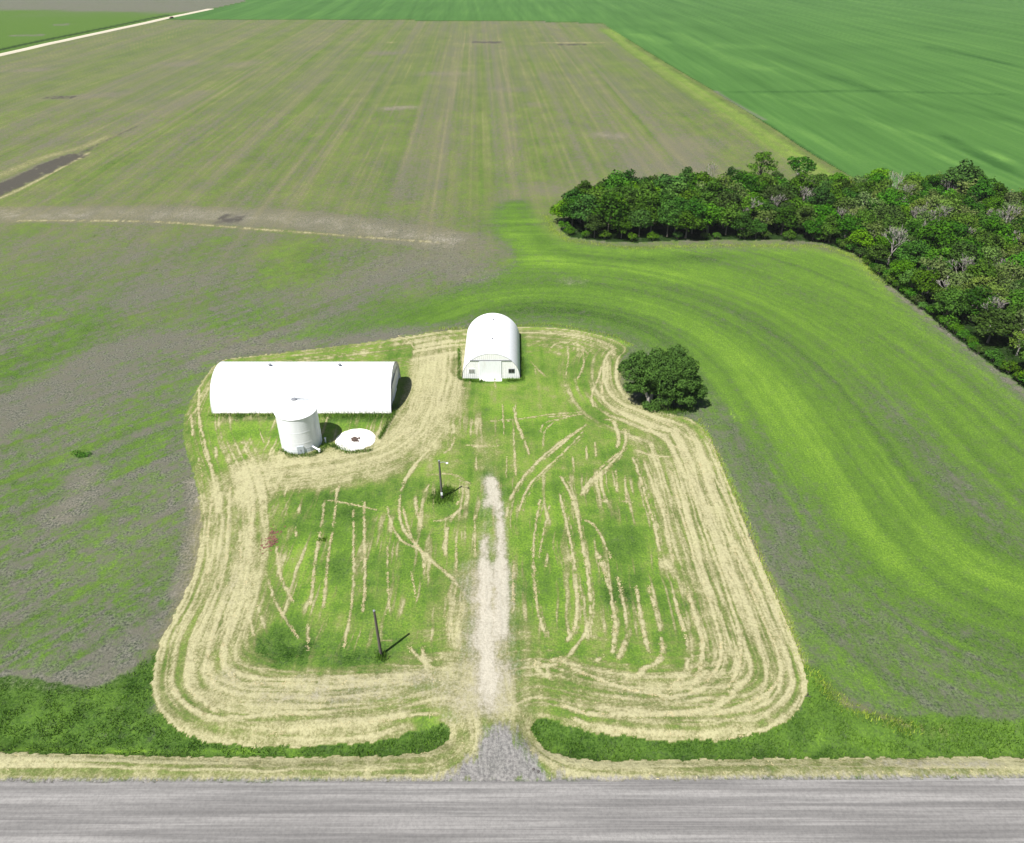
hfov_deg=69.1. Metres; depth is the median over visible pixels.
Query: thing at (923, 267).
broadleaf tree
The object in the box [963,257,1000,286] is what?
broadleaf tree
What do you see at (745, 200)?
broadleaf tree
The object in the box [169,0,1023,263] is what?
crop field
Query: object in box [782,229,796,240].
shrub
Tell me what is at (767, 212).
thin crowned tree
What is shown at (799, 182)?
broadleaf tree
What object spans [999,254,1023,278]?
broadleaf tree
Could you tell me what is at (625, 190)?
broadleaf tree
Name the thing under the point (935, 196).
thin crowned tree
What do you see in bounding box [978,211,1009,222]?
broadleaf tree
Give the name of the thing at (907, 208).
broadleaf tree
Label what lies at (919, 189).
thin crowned tree
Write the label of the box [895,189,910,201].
broadleaf tree
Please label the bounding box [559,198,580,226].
broadleaf tree
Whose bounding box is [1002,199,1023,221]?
thin crowned tree
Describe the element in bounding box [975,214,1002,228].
broadleaf tree
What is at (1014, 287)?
thin crowned tree
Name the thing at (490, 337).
quonset garage
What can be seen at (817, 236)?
shrub
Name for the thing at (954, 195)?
broadleaf tree
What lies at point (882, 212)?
broadleaf tree
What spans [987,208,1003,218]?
dead tree
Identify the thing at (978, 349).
shrub
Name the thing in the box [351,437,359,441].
debris pile
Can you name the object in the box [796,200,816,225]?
broadleaf tree
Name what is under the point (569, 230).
shrub
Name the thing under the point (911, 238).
thin crowned tree
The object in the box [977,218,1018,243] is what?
broadleaf tree
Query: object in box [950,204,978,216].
thin crowned tree
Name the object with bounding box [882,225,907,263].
dead tree
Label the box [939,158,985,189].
broadleaf tree
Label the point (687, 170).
broadleaf tree
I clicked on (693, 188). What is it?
broadleaf tree
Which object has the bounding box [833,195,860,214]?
thin crowned tree
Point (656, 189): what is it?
broadleaf tree
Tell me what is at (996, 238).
broadleaf tree
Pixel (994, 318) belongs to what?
broadleaf tree
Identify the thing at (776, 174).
broadleaf tree
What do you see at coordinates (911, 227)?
broadleaf tree
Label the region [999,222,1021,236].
broadleaf tree
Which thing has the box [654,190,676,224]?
broadleaf tree
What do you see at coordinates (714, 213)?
broadleaf tree
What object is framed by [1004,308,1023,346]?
thin crowned tree
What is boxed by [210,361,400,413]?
quonset shed
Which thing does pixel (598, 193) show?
broadleaf tree
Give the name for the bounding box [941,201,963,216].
broadleaf tree
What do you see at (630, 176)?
broadleaf tree
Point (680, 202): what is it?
broadleaf tree
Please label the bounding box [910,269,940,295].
broadleaf tree
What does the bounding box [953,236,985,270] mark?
broadleaf tree
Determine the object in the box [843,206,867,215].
thin crowned tree
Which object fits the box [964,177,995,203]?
broadleaf tree
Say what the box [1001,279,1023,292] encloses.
broadleaf tree
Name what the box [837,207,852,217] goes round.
dead tree
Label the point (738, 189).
dead tree
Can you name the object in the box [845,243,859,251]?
shrub
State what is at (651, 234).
shrub
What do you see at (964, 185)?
thin crowned tree
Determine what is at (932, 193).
thin crowned tree
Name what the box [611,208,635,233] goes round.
broadleaf tree
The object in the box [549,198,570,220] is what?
broadleaf tree
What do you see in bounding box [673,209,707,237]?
broadleaf tree
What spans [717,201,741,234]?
broadleaf tree
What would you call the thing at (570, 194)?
broadleaf tree
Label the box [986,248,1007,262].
thin crowned tree
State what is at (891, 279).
shrub
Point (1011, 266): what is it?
thin crowned tree
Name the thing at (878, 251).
broadleaf tree
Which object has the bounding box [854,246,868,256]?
shrub
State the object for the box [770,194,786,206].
dead tree
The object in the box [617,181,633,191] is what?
broadleaf tree
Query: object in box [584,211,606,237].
broadleaf tree
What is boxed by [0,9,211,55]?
gravel road
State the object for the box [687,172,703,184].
broadleaf tree
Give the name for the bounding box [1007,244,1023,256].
thin crowned tree
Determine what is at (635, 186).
broadleaf tree
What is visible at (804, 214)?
broadleaf tree
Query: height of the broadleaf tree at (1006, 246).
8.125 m
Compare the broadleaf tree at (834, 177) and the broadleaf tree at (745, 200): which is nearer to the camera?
the broadleaf tree at (745, 200)
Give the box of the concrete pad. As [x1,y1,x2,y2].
[335,429,375,450]
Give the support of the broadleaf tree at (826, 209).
on the ground at (186, 206)
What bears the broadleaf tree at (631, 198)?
on the ground at (186, 206)
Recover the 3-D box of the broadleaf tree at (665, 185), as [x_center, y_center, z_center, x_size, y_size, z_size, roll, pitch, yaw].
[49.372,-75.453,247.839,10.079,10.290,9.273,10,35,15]
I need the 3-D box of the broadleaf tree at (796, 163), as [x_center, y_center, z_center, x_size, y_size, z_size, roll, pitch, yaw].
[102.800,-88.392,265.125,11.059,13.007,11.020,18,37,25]
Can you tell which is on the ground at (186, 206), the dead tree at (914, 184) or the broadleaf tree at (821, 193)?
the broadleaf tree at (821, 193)
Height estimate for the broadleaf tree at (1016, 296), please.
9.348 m
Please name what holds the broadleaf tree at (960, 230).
on the ground at (186, 206)
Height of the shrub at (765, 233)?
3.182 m
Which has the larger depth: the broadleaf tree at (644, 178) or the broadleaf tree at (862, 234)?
the broadleaf tree at (644, 178)
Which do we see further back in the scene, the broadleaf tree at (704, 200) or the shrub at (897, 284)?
the broadleaf tree at (704, 200)
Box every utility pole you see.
[373,610,382,654]
[438,460,447,498]
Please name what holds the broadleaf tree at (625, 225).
on the ground at (186, 206)
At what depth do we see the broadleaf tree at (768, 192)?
238.92 m
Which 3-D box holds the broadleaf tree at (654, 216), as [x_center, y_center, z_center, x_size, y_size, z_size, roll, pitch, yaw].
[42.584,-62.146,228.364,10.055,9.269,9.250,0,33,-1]
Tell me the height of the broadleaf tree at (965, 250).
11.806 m
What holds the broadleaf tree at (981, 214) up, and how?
on the crop field
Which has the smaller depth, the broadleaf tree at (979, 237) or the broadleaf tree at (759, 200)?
the broadleaf tree at (979, 237)
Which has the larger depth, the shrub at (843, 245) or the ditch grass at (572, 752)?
the shrub at (843, 245)
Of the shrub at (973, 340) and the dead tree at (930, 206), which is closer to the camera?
the shrub at (973, 340)
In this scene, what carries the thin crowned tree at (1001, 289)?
on the ground at (186, 206)
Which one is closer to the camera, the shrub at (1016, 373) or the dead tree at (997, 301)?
the shrub at (1016, 373)
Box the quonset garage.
[462,313,519,380]
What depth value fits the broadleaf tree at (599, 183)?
246.42 m
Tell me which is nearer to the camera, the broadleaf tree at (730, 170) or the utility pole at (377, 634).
the utility pole at (377, 634)
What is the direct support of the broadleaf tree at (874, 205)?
on the ground at (186, 206)
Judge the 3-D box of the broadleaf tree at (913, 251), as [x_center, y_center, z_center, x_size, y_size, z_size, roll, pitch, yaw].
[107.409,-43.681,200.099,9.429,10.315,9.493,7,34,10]
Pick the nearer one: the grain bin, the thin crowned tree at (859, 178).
the grain bin
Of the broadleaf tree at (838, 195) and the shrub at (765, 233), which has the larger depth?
the broadleaf tree at (838, 195)
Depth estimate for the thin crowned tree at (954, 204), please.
226.59 m
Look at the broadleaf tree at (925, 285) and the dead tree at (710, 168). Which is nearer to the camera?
the broadleaf tree at (925, 285)
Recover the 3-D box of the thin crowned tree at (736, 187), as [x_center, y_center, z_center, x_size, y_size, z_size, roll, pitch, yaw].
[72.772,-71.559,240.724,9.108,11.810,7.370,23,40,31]
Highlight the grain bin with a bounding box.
[274,397,321,453]
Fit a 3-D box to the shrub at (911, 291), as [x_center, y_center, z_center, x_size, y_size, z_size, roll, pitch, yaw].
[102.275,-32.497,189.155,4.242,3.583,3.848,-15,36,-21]
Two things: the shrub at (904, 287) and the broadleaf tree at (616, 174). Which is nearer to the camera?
the shrub at (904, 287)
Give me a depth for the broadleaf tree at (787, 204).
229.91 m
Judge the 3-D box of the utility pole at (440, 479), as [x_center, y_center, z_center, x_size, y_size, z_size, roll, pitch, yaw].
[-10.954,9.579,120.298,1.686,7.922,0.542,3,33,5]
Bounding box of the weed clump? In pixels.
[71,450,92,457]
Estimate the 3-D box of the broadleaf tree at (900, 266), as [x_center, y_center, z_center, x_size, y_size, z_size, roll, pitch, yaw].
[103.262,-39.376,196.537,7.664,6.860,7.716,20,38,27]
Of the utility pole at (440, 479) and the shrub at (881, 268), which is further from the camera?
the shrub at (881, 268)
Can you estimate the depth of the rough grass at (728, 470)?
129.85 m
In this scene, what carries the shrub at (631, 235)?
on the ground at (186, 206)
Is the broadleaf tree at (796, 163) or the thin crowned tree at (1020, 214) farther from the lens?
the broadleaf tree at (796, 163)
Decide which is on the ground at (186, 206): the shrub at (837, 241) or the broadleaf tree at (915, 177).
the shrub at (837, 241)
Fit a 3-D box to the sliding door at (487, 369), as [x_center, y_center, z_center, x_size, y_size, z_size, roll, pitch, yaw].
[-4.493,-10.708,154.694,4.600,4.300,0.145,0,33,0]
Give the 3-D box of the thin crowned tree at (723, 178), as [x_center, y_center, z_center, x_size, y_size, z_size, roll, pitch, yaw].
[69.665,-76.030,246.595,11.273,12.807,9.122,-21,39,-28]
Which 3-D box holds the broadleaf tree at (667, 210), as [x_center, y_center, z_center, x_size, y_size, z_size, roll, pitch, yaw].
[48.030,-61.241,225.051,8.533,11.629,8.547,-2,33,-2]
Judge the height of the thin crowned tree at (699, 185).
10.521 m
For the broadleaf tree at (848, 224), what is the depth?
217.56 m
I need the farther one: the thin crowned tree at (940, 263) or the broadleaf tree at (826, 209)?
the broadleaf tree at (826, 209)
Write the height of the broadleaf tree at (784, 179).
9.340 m
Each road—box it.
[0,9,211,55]
[0,778,1023,842]
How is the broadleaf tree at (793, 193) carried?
on the ground at (186, 206)
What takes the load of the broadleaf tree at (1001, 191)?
on the crop field
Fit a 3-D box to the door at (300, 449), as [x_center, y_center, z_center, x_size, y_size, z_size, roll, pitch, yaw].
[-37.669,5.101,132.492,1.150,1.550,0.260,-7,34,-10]
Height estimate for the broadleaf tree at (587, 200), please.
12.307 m
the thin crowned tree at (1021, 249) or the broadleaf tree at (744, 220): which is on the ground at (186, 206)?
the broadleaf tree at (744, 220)
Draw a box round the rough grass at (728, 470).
[438,214,922,735]
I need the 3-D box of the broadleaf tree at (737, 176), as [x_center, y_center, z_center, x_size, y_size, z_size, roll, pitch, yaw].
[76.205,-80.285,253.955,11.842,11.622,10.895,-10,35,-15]
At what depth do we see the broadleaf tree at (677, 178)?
250.66 m
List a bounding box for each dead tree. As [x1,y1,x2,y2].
[704,162,717,177]
[730,188,762,229]
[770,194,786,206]
[800,185,813,201]
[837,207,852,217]
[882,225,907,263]
[889,170,904,188]
[903,183,915,194]
[909,205,927,217]
[919,200,937,216]
[929,204,953,217]
[936,273,979,288]
[943,179,957,190]
[948,254,975,277]
[981,296,1008,325]
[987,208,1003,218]
[996,204,1022,222]
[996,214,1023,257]
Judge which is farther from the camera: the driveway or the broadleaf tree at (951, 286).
the broadleaf tree at (951, 286)
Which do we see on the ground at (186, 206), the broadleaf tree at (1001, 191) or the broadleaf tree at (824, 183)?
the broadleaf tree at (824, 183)
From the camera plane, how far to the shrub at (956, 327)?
172.34 m
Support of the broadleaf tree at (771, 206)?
on the ground at (186, 206)
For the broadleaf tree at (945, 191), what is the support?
on the crop field
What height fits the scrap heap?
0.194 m
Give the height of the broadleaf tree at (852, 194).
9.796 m
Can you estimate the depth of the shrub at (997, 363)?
158.25 m
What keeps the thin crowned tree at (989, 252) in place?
on the ground at (186, 206)
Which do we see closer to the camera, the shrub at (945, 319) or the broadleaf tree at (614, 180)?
the shrub at (945, 319)
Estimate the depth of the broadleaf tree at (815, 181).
253.20 m
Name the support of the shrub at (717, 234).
on the ground at (186, 206)
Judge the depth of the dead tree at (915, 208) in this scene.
232.75 m
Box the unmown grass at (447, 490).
[208,346,697,664]
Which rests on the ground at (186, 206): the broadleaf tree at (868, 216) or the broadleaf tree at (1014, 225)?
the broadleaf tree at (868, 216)
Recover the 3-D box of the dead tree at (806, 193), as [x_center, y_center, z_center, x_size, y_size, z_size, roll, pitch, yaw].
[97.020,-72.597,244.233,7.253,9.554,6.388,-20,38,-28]
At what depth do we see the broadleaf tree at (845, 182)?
252.90 m
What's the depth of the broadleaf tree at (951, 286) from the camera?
179.10 m
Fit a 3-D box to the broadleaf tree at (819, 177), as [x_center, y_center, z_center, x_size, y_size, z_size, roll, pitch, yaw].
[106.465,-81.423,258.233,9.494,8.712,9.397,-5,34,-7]
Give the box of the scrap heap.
[260,526,285,553]
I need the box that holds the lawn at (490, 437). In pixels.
[0,327,1023,780]
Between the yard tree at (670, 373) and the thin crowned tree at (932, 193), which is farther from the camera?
the thin crowned tree at (932, 193)
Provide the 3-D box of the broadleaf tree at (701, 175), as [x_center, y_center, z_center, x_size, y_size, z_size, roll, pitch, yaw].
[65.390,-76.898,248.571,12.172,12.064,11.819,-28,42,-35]
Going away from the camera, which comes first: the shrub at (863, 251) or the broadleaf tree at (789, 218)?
the shrub at (863, 251)
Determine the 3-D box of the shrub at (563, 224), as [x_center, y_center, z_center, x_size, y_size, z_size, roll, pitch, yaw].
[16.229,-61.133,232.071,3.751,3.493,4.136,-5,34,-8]
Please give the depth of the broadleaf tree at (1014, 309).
169.14 m
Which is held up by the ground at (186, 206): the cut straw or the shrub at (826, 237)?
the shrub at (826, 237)
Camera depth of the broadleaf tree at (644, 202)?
227.88 m
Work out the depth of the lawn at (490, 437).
105.61 m
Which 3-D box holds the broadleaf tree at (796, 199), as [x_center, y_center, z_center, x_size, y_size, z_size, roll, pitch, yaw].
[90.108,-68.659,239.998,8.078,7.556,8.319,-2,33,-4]
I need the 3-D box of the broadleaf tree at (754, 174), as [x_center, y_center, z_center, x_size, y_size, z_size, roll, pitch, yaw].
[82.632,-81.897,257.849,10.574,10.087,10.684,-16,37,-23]
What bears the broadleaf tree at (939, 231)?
on the ground at (186, 206)
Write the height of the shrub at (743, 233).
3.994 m
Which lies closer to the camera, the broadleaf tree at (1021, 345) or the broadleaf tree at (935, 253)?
the broadleaf tree at (1021, 345)
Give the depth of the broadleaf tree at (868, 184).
246.06 m
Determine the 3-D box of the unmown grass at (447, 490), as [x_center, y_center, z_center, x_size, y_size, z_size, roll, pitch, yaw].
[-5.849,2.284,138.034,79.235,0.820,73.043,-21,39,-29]
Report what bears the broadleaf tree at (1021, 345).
on the ground at (186, 206)
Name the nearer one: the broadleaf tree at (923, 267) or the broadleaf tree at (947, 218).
the broadleaf tree at (923, 267)
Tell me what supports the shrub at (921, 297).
on the ground at (186, 206)
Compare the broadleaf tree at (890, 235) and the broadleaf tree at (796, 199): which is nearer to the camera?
the broadleaf tree at (890, 235)
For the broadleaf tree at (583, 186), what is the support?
on the ground at (186, 206)
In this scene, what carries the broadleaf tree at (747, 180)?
on the ground at (186, 206)
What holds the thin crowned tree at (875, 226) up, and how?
on the ground at (186, 206)
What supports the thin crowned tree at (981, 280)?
on the ground at (186, 206)
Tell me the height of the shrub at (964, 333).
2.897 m
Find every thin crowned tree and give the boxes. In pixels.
[696,181,705,189]
[716,173,737,188]
[728,182,748,197]
[750,209,776,225]
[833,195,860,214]
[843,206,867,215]
[846,175,869,186]
[851,191,879,213]
[861,220,886,245]
[870,199,889,212]
[871,190,886,206]
[897,179,922,196]
[899,180,920,192]
[899,235,919,247]
[909,198,932,215]
[913,210,932,221]
[914,255,953,291]
[921,188,943,204]
[922,193,947,213]
[927,197,961,217]
[938,271,972,289]
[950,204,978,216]
[951,178,978,202]
[961,275,995,305]
[979,246,1002,264]
[984,267,1017,295]
[984,281,1010,303]
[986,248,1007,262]
[996,258,1023,284]
[996,278,1022,308]
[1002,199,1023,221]
[1004,192,1023,216]
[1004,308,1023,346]
[1005,209,1023,222]
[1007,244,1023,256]
[1009,331,1023,355]
[1012,233,1023,250]
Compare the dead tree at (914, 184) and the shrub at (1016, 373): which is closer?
the shrub at (1016, 373)
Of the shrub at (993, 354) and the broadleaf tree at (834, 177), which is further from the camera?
the broadleaf tree at (834, 177)
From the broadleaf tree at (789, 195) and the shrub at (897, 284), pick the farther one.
the broadleaf tree at (789, 195)
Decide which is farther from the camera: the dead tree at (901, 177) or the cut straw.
the dead tree at (901, 177)
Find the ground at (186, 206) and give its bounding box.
[0,0,1023,782]
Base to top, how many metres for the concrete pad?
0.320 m
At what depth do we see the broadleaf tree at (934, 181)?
249.47 m
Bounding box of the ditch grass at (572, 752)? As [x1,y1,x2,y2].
[0,654,1023,779]
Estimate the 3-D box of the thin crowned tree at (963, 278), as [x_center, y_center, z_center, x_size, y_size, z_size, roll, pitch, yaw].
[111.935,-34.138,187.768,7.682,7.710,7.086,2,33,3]
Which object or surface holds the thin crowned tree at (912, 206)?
on the ground at (186, 206)
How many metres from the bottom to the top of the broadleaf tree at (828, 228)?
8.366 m
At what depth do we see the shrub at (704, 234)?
226.13 m
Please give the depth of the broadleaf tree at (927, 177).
257.34 m
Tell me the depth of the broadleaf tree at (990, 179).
243.48 m
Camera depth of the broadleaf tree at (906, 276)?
190.53 m
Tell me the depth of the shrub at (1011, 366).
156.69 m
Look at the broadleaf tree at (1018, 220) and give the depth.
220.18 m
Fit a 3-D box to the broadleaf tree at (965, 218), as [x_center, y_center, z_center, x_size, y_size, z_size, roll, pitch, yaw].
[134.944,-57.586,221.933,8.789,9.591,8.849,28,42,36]
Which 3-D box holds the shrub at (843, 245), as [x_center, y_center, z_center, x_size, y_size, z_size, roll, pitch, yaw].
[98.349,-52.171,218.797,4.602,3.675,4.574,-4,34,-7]
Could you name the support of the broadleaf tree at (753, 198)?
on the ground at (186, 206)
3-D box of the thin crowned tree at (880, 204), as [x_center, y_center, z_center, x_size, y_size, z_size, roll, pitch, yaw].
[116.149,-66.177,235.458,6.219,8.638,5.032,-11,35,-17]
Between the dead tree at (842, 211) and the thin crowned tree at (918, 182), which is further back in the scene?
the thin crowned tree at (918, 182)
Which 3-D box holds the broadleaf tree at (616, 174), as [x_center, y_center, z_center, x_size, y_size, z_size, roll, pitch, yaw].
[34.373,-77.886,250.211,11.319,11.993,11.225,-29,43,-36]
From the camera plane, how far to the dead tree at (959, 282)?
182.76 m
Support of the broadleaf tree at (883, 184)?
on the ground at (186, 206)
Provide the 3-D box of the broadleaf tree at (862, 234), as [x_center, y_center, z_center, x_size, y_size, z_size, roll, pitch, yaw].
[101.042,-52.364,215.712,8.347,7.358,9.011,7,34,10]
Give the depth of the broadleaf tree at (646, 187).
237.06 m
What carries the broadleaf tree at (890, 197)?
on the ground at (186, 206)
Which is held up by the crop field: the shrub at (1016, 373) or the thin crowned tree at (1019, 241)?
the thin crowned tree at (1019, 241)
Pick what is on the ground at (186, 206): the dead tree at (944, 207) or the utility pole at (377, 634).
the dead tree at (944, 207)
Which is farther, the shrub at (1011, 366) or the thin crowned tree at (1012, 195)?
the thin crowned tree at (1012, 195)
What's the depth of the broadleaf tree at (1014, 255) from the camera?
196.27 m
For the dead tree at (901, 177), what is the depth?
251.85 m
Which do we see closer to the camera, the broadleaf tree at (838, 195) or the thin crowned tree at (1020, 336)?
the thin crowned tree at (1020, 336)
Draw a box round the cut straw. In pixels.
[4,331,1023,780]
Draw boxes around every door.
[297,446,304,453]
[392,373,396,400]
[479,361,501,378]
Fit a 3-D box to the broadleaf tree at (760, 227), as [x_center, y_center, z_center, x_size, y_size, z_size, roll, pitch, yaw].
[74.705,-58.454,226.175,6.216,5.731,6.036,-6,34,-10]
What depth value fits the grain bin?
131.12 m
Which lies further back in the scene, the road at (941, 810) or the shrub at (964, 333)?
the shrub at (964, 333)
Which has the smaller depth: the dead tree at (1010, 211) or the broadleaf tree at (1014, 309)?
the broadleaf tree at (1014, 309)
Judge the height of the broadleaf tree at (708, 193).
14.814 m
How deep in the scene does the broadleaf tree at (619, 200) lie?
226.95 m
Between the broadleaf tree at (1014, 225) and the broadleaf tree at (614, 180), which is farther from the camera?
the broadleaf tree at (614, 180)
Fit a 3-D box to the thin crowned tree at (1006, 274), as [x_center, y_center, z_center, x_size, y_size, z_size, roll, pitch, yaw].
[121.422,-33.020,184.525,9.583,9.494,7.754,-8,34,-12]
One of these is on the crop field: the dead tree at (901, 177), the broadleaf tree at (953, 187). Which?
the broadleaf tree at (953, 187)
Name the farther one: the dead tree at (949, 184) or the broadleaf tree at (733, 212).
the dead tree at (949, 184)
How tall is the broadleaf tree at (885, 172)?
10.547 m
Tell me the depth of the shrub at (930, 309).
180.96 m
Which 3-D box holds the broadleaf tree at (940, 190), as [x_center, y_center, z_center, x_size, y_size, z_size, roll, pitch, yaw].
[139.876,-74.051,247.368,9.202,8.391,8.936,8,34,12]
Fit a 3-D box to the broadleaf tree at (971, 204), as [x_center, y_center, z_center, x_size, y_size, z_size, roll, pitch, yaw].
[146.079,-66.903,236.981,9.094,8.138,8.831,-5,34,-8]
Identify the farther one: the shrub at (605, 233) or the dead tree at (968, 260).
the shrub at (605, 233)
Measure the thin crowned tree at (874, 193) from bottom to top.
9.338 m
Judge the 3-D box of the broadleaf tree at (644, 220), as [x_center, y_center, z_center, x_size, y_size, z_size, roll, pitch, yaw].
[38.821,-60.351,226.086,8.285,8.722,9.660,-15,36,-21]
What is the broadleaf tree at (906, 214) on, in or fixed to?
on the ground at (186, 206)
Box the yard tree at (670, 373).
[617,344,708,411]
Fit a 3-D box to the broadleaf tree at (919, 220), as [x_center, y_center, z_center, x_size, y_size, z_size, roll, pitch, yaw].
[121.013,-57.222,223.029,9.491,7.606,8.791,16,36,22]
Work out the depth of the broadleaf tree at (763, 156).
262.14 m
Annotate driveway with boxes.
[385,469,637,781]
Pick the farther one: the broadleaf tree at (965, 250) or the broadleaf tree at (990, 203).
the broadleaf tree at (990, 203)
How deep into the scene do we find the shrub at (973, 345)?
165.82 m
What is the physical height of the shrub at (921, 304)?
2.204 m
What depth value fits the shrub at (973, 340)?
167.62 m
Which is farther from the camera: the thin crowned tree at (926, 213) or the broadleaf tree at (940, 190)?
the broadleaf tree at (940, 190)
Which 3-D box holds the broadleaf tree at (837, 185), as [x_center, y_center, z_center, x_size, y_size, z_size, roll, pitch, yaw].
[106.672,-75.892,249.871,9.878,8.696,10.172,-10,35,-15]
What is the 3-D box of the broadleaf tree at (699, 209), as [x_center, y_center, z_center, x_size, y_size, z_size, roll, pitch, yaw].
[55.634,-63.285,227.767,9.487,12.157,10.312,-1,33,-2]
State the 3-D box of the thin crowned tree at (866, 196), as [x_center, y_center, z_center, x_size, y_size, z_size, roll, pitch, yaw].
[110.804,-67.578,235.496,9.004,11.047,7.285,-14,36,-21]
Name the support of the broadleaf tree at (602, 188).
on the ground at (186, 206)
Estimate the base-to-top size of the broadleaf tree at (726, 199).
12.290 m
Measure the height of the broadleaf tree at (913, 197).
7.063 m
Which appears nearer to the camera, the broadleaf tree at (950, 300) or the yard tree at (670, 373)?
the yard tree at (670, 373)
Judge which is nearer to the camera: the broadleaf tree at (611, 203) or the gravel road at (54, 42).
the broadleaf tree at (611, 203)
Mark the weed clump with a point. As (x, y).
(82, 454)
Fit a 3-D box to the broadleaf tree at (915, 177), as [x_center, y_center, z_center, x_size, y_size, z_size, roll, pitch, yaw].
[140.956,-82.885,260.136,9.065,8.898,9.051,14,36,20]
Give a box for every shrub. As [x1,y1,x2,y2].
[558,220,569,229]
[564,225,575,234]
[581,230,591,237]
[598,230,610,238]
[627,232,636,239]
[647,231,659,240]
[672,231,682,238]
[700,231,709,237]
[712,232,720,237]
[737,228,753,237]
[761,230,771,238]
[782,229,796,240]
[811,234,822,241]
[820,234,831,241]
[836,238,844,246]
[838,239,852,249]
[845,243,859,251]
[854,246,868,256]
[863,257,874,264]
[868,263,876,267]
[872,264,887,273]
[882,272,898,283]
[892,280,903,288]
[899,285,911,293]
[905,287,921,296]
[911,293,926,303]
[918,301,927,308]
[926,305,940,314]
[939,313,960,327]
[948,323,964,333]
[956,329,971,339]
[966,335,978,342]
[968,342,980,349]
[975,344,985,352]
[985,348,1004,360]
[994,358,1007,369]
[998,359,1020,372]
[1013,371,1023,381]
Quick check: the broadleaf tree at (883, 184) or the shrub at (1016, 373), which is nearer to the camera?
the shrub at (1016, 373)
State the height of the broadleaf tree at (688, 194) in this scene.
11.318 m
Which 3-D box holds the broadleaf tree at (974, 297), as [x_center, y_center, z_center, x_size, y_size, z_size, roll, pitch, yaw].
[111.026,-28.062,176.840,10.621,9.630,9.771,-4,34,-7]
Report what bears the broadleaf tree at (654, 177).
on the ground at (186, 206)
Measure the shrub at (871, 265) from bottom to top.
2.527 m
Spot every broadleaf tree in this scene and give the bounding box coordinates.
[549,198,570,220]
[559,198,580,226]
[561,188,579,200]
[569,193,605,229]
[574,180,591,195]
[578,189,613,228]
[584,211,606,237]
[586,185,605,191]
[591,191,629,230]
[593,181,605,187]
[598,191,628,229]
[602,173,627,186]
[603,169,632,190]
[610,215,632,238]
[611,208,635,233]
[613,185,637,197]
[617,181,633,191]
[621,168,639,183]
[623,193,638,210]
[628,209,653,235]
[630,181,641,188]
[630,194,660,214]
[631,180,658,199]
[636,176,655,186]
[639,205,661,231]
[645,187,660,191]
[649,174,659,185]
[653,173,681,188]
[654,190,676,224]
[656,180,668,188]
[657,199,681,236]
[660,182,691,197]
[668,197,691,231]
[669,175,688,182]
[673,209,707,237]
[677,187,701,203]
[679,166,694,182]
[679,185,698,192]
[682,196,708,233]
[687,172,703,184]
[693,198,707,210]
[694,171,725,188]
[694,179,730,206]
[695,202,728,233]
[710,191,743,228]
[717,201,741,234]
[725,166,736,176]
[728,173,762,194]
[729,169,752,184]
[730,211,755,237]
[737,170,761,183]
[737,195,762,225]
[747,151,778,174]
[747,194,768,220]
[748,191,765,217]
[748,218,767,237]
[752,179,771,194]
[753,198,779,222]
[754,174,779,189]
[759,184,786,205]
[771,171,783,179]
[771,176,786,183]
[771,205,797,234]
[777,180,799,199]
[778,202,797,223]
[779,197,802,207]
[780,187,794,202]
[787,156,817,175]
[789,171,814,197]
[794,205,820,234]
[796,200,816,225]
[801,218,826,239]
[804,186,836,207]
[806,173,827,184]
[810,203,840,225]
[811,177,820,184]
[812,178,833,195]
[820,187,846,210]
[820,213,846,242]
[827,172,848,182]
[827,181,844,192]
[834,178,853,189]
[836,212,867,236]
[841,190,862,208]
[845,228,874,247]
[849,179,875,197]
[851,208,878,230]
[859,198,878,211]
[864,168,890,182]
[864,244,891,262]
[866,172,888,189]
[870,178,895,195]
[871,235,898,250]
[874,205,904,235]
[875,188,909,207]
[877,212,905,231]
[886,230,905,252]
[888,259,917,283]
[893,239,932,264]
[894,205,911,225]
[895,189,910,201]
[898,268,918,287]
[901,205,911,218]
[903,172,926,188]
[903,221,920,241]
[904,217,924,230]
[906,194,923,215]
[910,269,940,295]
[914,219,959,250]
[918,246,953,264]
[918,256,952,278]
[920,175,945,203]
[920,187,942,203]
[923,174,942,179]
[923,215,958,224]
[931,284,969,313]
[934,287,970,322]
[938,241,980,280]
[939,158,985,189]
[939,188,956,195]
[939,191,965,202]
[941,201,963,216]
[945,177,964,192]
[947,221,970,245]
[952,212,982,234]
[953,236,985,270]
[959,176,997,201]
[960,285,999,321]
[962,196,986,212]
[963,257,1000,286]
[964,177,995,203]
[965,232,997,256]
[967,229,1005,263]
[967,307,1021,342]
[969,207,987,219]
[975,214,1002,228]
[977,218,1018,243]
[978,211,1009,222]
[980,196,1006,215]
[981,181,1011,215]
[995,236,1019,263]
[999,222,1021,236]
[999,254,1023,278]
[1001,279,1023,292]
[1002,251,1023,274]
[1005,288,1023,305]
[1005,299,1023,336]
[1010,216,1023,229]
[1011,189,1023,203]
[1016,226,1023,234]
[1019,339,1023,359]
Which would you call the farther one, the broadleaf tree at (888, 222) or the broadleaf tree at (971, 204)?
the broadleaf tree at (971, 204)
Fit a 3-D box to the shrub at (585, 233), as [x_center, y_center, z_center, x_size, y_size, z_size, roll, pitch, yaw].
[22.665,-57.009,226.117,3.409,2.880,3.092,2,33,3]
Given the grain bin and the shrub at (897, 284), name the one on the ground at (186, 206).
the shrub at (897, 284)
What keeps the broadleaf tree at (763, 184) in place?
on the ground at (186, 206)
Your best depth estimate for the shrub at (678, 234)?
225.28 m
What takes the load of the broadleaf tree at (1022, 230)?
on the crop field
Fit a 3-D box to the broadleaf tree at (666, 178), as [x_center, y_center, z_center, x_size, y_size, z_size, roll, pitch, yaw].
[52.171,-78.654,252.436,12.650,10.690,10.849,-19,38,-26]

